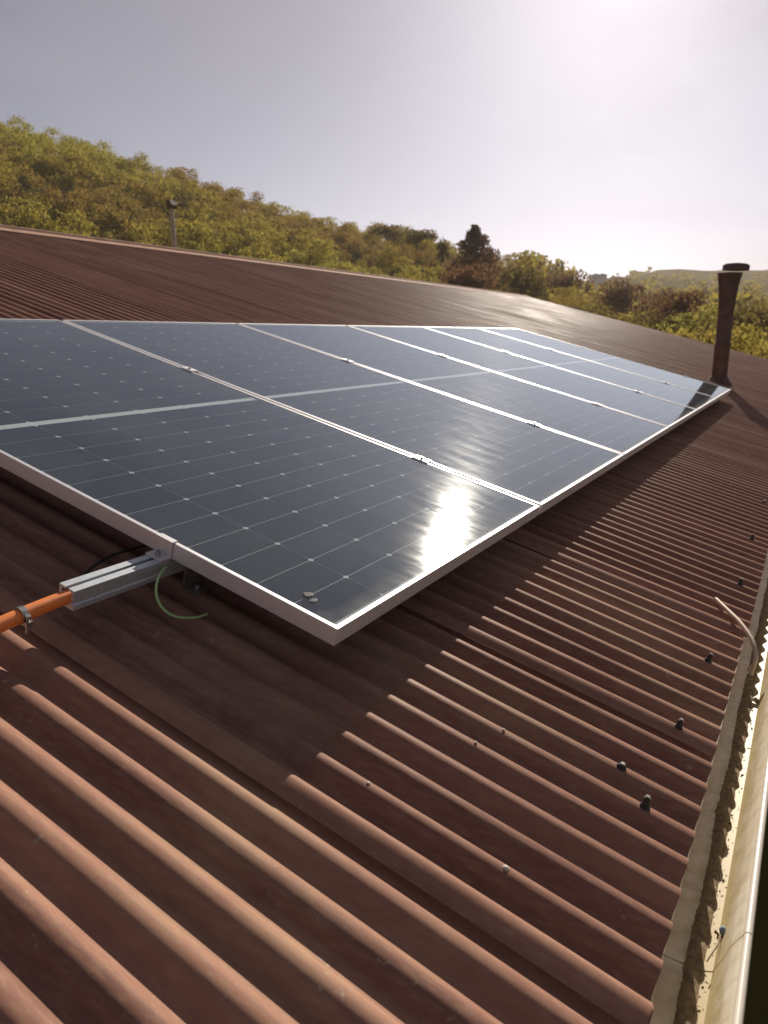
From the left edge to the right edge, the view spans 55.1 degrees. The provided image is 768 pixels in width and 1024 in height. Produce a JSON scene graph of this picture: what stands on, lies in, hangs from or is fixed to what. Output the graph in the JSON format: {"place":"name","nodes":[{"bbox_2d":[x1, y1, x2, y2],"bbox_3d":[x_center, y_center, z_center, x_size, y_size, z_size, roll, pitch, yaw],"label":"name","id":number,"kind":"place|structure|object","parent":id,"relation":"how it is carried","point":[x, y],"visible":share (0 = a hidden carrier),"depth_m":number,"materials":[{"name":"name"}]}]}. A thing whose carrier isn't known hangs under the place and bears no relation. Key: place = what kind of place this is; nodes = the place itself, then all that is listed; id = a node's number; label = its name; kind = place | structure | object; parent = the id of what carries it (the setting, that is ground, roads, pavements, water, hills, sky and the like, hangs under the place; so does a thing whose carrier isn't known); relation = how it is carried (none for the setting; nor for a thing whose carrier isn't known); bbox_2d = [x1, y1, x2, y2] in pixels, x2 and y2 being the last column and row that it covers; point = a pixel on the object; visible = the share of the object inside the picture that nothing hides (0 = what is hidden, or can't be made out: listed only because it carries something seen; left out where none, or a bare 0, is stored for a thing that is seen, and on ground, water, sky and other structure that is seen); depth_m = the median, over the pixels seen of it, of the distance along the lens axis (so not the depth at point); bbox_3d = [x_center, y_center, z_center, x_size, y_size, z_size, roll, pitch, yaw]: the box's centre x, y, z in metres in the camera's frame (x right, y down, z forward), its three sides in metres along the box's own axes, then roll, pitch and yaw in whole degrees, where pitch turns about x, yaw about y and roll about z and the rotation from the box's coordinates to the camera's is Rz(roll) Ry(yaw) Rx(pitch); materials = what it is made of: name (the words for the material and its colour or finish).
{"place":"outdoors","nodes":[
{"label":"outdoors","id":0,"kind":"place"},
{"bbox_2d":[0,145,767,1023],"bbox_3d":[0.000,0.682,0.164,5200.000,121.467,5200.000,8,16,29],"label":"terrain","id":1,"kind":"structure","parent":0,"point":[756,1005],"depth_m":69.86,"materials":[{"name":"green plant"}]},
{"bbox_2d":[166,200,185,247],"bbox_3d":[-4.097,-2.774,15.278,0.238,6.873,0.327,8,16,29],"label":"lamp post","id":2,"kind":"object","parent":1,"relation":"on","point":[172,205],"visible":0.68,"depth_m":14.48,"materials":[{"name":"grey metal"}]},
{"bbox_2d":[0,224,767,1023],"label":"building","id":3,"kind":"structure","parent":1,"relation":"on","point":[202,820],"depth_m":1.25,"materials":[{"name":"paint"}]},
{"bbox_2d":[81,544,146,575],"bbox_3d":[-0.551,0.120,1.528,0.116,0.046,0.254,23,23,24],"label":"black cable","id":4,"kind":"object","parent":3,"relation":"on","point":[88,570],"visible":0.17,"depth_m":1.57,"materials":[{"name":"rubber"}]},
{"bbox_2d":[155,566,207,618],"bbox_3d":[-0.420,0.165,1.466,0.115,0.073,0.089,23,23,24],"label":"earth wire","id":5,"kind":"object","parent":3,"relation":"on","point":[163,608],"visible":1,"depth_m":1.44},
{"bbox_2d":[59,376,687,610],"bbox_3d":[1.236,-0.571,4.359,0.069,0.142,7.206,8,16,29],"label":"mounting rail","id":6,"kind":"object","parent":3,"relation":"attached to","point":[100,585],"visible":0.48,"depth_m":1.44,"materials":[{"name":"metal"}]},
{"bbox_2d":[0,589,71,632],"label":"orange conduit","id":7,"kind":"object","parent":6,"relation":"attached to","point":[15,617],"visible":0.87,"depth_m":1.27,"materials":[{"name":"plastic"}]},
{"bbox_2d":[13,606,32,633],"bbox_3d":[-0.616,0.182,1.254,0.040,0.042,0.012,23,23,24],"label":"hose clamp","id":8,"kind":"object","parent":7,"relation":"attached to","point":[27,623],"visible":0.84,"depth_m":1.25,"materials":[{"name":"metal"}]},
{"bbox_2d":[0,319,539,645],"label":"solar panel","id":9,"kind":"object","parent":6,"relation":"attached to","point":[276,509],"visible":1,"depth_m":1.94,"materials":[{"name":"glass"}]},
{"bbox_2d":[303,592,313,597],"bbox_3d":[-0.146,0.160,1.425,0.023,0.005,0.020,-8,16,-31],"label":"dried smear","id":10,"kind":"object","parent":9,"relation":"on","point":[307,594],"visible":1,"depth_m":1.43},
{"bbox_2d":[62,320,623,514],"bbox_3d":[-0.181,-0.533,3.250,2.278,0.035,1.134,23,23,24],"label":"solar panel","id":11,"kind":"object","parent":6,"relation":"attached to","point":[544,469],"visible":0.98,"depth_m":3.09,"materials":[{"name":"glass"}]},
{"bbox_2d":[478,328,730,400],"bbox_3d":[2.127,-1.471,7.136,2.278,0.035,1.134,23,23,24],"label":"solar panel","id":12,"kind":"object","parent":6,"relation":"attached to","point":[691,384],"visible":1,"depth_m":7.07,"materials":[{"name":"glass"}]},
{"bbox_2d":[181,347,584,371],"bbox_3d":[0.385,-0.975,4.869,0.069,0.142,7.034,8,16,29],"label":"mounting rail","id":13,"kind":"object","parent":3,"relation":"attached to","point":[194,370],"visible":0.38,"depth_m":3.85,"materials":[{"name":"metal"}]},
{"bbox_2d":[237,323,668,460],"bbox_3d":[0.396,-0.767,4.221,2.278,0.035,1.134,23,23,24],"label":"solar panel","id":14,"kind":"object","parent":13,"relation":"attached to","point":[626,435],"visible":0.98,"depth_m":4.11,"materials":[{"name":"glass"}]},
{"bbox_2d":[347,325,696,431],"bbox_3d":[0.973,-1.002,5.193,2.278,0.035,1.134,23,23,24],"label":"solar panel","id":15,"kind":"object","parent":13,"relation":"attached to","point":[671,415],"visible":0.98,"depth_m":5.11,"materials":[{"name":"glass"}]},
{"bbox_2d":[424,327,716,413],"bbox_3d":[1.550,-1.236,6.164,2.278,0.035,1.134,23,23,24],"label":"solar panel","id":16,"kind":"object","parent":13,"relation":"attached to","point":[699,402],"visible":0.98,"depth_m":6.08,"materials":[{"name":"glass"}]},
{"bbox_2d":[503,865,508,870],"bbox_3d":[0.175,0.510,1.055,0.010,0.007,0.010,-12,18,-40],"label":"bird dropping","id":17,"kind":"object","parent":3,"relation":"on","point":[505,867],"visible":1,"depth_m":1.05,"materials":[{"name":"white"}]},
{"bbox_2d":[706,935,721,961],"bbox_3d":[0.490,0.643,1.087,0.004,0.006,0.067,12,18,41],"label":"twig","id":18,"kind":"object","parent":3,"relation":"on","point":[714,948],"visible":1,"depth_m":1.08,"materials":[{"name":"brown wood"}]},
{"bbox_2d":[673,579,767,1023],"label":"gutter silt","id":19,"kind":"object","parent":3,"relation":"on","point":[693,971],"visible":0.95,"depth_m":1.30,"materials":[{"name":"brown soil"}]},
{"bbox_2d":[698,622,767,1012],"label":"gutter moss","id":20,"kind":"object","parent":19,"relation":"on","point":[717,933],"visible":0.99,"depth_m":1.39,"materials":[{"name":"green plant"}]},
{"bbox_2d":[714,597,757,675],"bbox_3d":[0.985,0.342,2.060,0.030,0.106,0.310,1,14,6],"label":"dry strip","id":21,"kind":"object","parent":19,"relation":"in","point":[745,630],"visible":1,"depth_m":1.99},
{"bbox_2d":[719,926,725,935],"bbox_3d":[0.514,0.634,1.116,0.013,0.014,0.012,-5,14,-20],"label":"plastic scrap","id":22,"kind":"object","parent":3,"relation":"on","point":[722,929],"visible":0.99,"depth_m":1.11,"materials":[{"name":"blue plastic"}]},
{"bbox_2d":[708,263,749,386],"bbox_3d":[4.040,-2.098,8.714,0.371,1.622,0.336,8,16,29],"label":"flue pipe","id":23,"kind":"object","parent":3,"relation":"on","point":[728,284],"visible":0.87,"depth_m":8.62,"materials":[{"name":"metal"}]},
{"bbox_2d":[0,115,767,358],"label":"hillside wood","id":24,"kind":"object","parent":1,"relation":"on","point":[83,164],"visible":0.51,"depth_m":78.62,"materials":[{"name":"green plant"}]},
{"bbox_2d":[367,223,405,242],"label":"skyline tree","id":25,"kind":"object","parent":1,"relation":"on","point":[385,229],"visible":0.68,"depth_m":101.05,"materials":[{"name":"green plant"}]},
{"bbox_2d":[393,227,438,262],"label":"skyline tree","id":26,"kind":"object","parent":1,"relation":"on","point":[415,239],"visible":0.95,"depth_m":98.26,"materials":[{"name":"green plant"}]},
{"bbox_2d":[434,237,453,262],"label":"skyline tree","id":27,"kind":"object","parent":1,"relation":"on","point":[443,248],"visible":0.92,"depth_m":86.60,"materials":[{"name":"green plant"}]},
{"bbox_2d":[428,223,511,291],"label":"conifer tree","id":28,"kind":"object","parent":1,"relation":"on","point":[475,240],"visible":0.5,"depth_m":72.42,"materials":[{"name":"green plant"}]},
{"bbox_2d":[440,260,502,290],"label":"brown tree","id":29,"kind":"object","parent":1,"relation":"on","point":[468,277],"visible":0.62,"depth_m":55.90,"materials":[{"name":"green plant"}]},
{"bbox_2d":[493,261,552,299],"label":"olive tree","id":30,"kind":"object","parent":1,"relation":"on","point":[524,285],"visible":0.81,"depth_m":70.02,"materials":[{"name":"green plant"}]},
{"bbox_2d":[542,267,595,301],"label":"brown tree","id":31,"kind":"object","parent":1,"relation":"on","point":[564,281],"visible":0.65,"depth_m":87.76,"materials":[{"name":"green plant"}]},
{"bbox_2d":[565,301,618,318],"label":"olive tree","id":32,"kind":"object","parent":1,"relation":"on","point":[596,310],"visible":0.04,"depth_m":51.17,"materials":[{"name":"green plant"}]},
{"bbox_2d":[589,273,598,289],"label":"white house","id":33,"kind":"structure","parent":1,"relation":"on","point":[594,276],"depth_m":229.31,"materials":[{"name":"white paint"}]},
{"bbox_2d":[598,273,607,288],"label":"white house","id":34,"kind":"structure","parent":1,"relation":"on","point":[602,278],"depth_m":228.75,"materials":[{"name":"white paint"}]},
{"bbox_2d":[591,273,653,314],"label":"round tree","id":35,"kind":"object","parent":1,"relation":"on","point":[614,297],"visible":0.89,"depth_m":80.16,"materials":[{"name":"green plant"}]},
{"bbox_2d":[623,307,675,331],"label":"olive tree","id":36,"kind":"object","parent":1,"relation":"on","point":[654,321],"visible":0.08,"depth_m":43.88,"materials":[{"name":"green plant"}]},
{"bbox_2d":[620,289,694,326],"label":"brown tree","id":37,"kind":"object","parent":1,"relation":"on","point":[652,302],"visible":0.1,"depth_m":56.36,"materials":[{"name":"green plant"}]},
{"bbox_2d":[651,290,707,332],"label":"brown tree","id":38,"kind":"object","parent":1,"relation":"on","point":[680,302],"visible":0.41,"depth_m":44.35,"materials":[{"name":"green plant"}]},
{"bbox_2d":[656,303,717,338],"bbox_3d":[15.913,-7.981,38.152,3.435,5.465,2.891,2,14,9],"label":"yellow bush","id":39,"kind":"object","parent":1,"relation":"on","point":[693,323],"visible":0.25,"depth_m":37.60,"materials":[{"name":"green plant"}]},
{"bbox_2d":[689,322,767,348],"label":"olive tree","id":40,"kind":"object","parent":1,"relation":"on","point":[706,329],"visible":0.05,"depth_m":34.28,"materials":[{"name":"green plant"}]},
{"bbox_2d":[705,297,767,339],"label":"olive tree","id":41,"kind":"object","parent":1,"relation":"on","point":[749,318],"visible":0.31,"depth_m":39.69,"materials":[{"name":"green plant"}]},
{"bbox_2d":[0,0,767,280],"label":"sky","id":42,"kind":"structure","parent":0,"point":[609,137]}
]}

